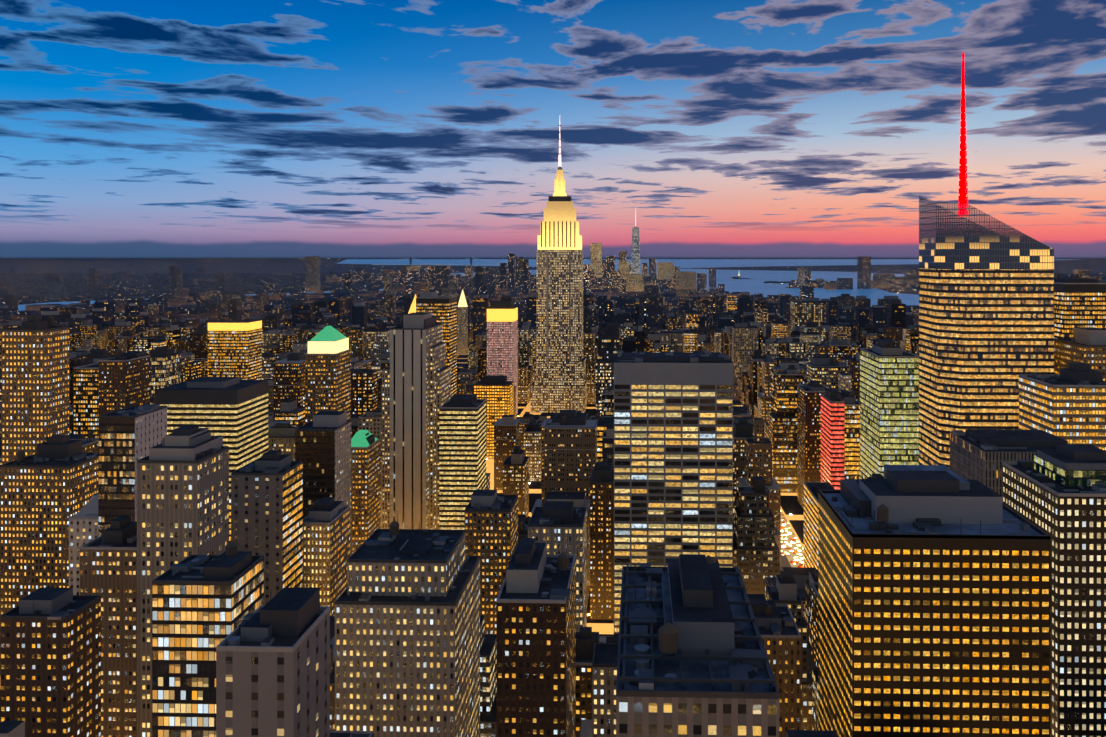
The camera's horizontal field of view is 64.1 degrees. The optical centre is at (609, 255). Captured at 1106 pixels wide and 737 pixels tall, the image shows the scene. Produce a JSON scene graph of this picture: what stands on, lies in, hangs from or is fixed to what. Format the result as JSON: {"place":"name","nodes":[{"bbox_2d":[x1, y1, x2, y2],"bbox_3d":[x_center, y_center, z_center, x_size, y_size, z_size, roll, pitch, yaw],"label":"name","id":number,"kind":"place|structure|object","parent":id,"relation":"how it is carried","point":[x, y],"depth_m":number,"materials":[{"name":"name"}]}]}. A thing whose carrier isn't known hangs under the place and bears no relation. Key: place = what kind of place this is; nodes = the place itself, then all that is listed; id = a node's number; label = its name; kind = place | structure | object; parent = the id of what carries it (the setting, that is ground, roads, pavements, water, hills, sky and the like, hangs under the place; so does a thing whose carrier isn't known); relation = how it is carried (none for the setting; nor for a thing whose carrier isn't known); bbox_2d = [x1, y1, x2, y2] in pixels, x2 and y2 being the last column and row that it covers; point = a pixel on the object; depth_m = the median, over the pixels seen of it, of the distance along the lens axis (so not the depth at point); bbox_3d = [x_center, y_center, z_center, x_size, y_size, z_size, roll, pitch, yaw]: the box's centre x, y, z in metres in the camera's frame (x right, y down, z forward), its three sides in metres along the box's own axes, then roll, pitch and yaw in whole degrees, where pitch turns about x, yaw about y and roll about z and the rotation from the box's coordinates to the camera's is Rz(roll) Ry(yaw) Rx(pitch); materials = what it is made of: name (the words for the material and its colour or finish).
{"place":"outdoors","nodes":[
{"label":"outdoors","id":0,"kind":"place"},
{"bbox_2d":[18,289,382,310],"bbox_3d":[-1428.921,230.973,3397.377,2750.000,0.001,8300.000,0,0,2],"label":"river water","id":1,"kind":"structure","parent":0,"point":[21,308],"depth_m":4313.24,"materials":[{"name":"blue liquid"}]},
{"bbox_2d":[0,247,1103,280],"bbox_3d":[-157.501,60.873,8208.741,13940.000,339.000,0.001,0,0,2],"label":"haze","id":2,"kind":"object","parent":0,"point":[468,265],"depth_m":8267.21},
{"bbox_2d":[0,244,1104,288],"bbox_3d":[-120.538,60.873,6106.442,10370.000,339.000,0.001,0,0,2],"label":"haze","id":3,"kind":"object","parent":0,"point":[487,265],"depth_m":6143.22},
{"bbox_2d":[0,258,1105,635],"bbox_3d":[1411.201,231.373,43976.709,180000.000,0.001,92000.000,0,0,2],"label":"ground","id":4,"kind":"structure","parent":0,"point":[792,510],"depth_m":16114.87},
{"bbox_2d":[0,52,1105,736],"bbox_3d":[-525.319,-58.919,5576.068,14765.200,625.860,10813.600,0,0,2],"label":"city buildings","id":5,"kind":"structure","parent":4,"relation":"on","point":[276,518],"depth_m":459.75,"materials":[{"name":"beige concrete"}]},
{"bbox_2d":[372,257,740,277],"bbox_3d":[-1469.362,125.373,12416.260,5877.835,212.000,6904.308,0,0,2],"label":"landmarks","id":6,"kind":"object","parent":4,"relation":"on","point":[410,264],"depth_m":15895.35,"materials":[{"name":"stone"}]},
{"bbox_2d":[0,227,1105,322],"bbox_3d":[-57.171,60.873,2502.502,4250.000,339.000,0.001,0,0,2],"label":"haze","id":7,"kind":"object","parent":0,"point":[456,276],"depth_m":2518.91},
{"bbox_2d":[0,235,1105,311],"bbox_3d":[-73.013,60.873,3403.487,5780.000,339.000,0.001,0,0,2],"label":"haze","id":8,"kind":"object","parent":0,"point":[460,275],"depth_m":3425.32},
{"bbox_2d":[0,0,1105,257],"label":"sky","id":9,"kind":"structure","parent":0,"point":[398,123],"materials":[{"name":"blue"}]},
{"bbox_2d":[2,258,1104,273],"bbox_3d":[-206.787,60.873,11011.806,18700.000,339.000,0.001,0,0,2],"label":"land","id":10,"kind":"structure","parent":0,"point":[491,266],"depth_m":11078.48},
{"bbox_2d":[4,240,1104,299],"bbox_3d":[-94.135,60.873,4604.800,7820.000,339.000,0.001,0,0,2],"label":"haze","id":11,"kind":"object","parent":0,"point":[472,276],"depth_m":4627.46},
{"bbox_2d":[336,259,1079,306],"bbox_3d":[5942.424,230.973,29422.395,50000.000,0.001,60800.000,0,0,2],"label":"water","id":12,"kind":"structure","parent":0,"point":[828,293],"depth_m":13000.68,"materials":[{"name":"blue liquid"}]},
{"bbox_2d":[781,511,803,566],"bbox_3d":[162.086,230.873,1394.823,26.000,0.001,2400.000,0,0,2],"label":"avenue road","id":13,"kind":"structure","parent":0,"point":[792,550],"depth_m":699.16,"materials":[{"name":"yellow"}]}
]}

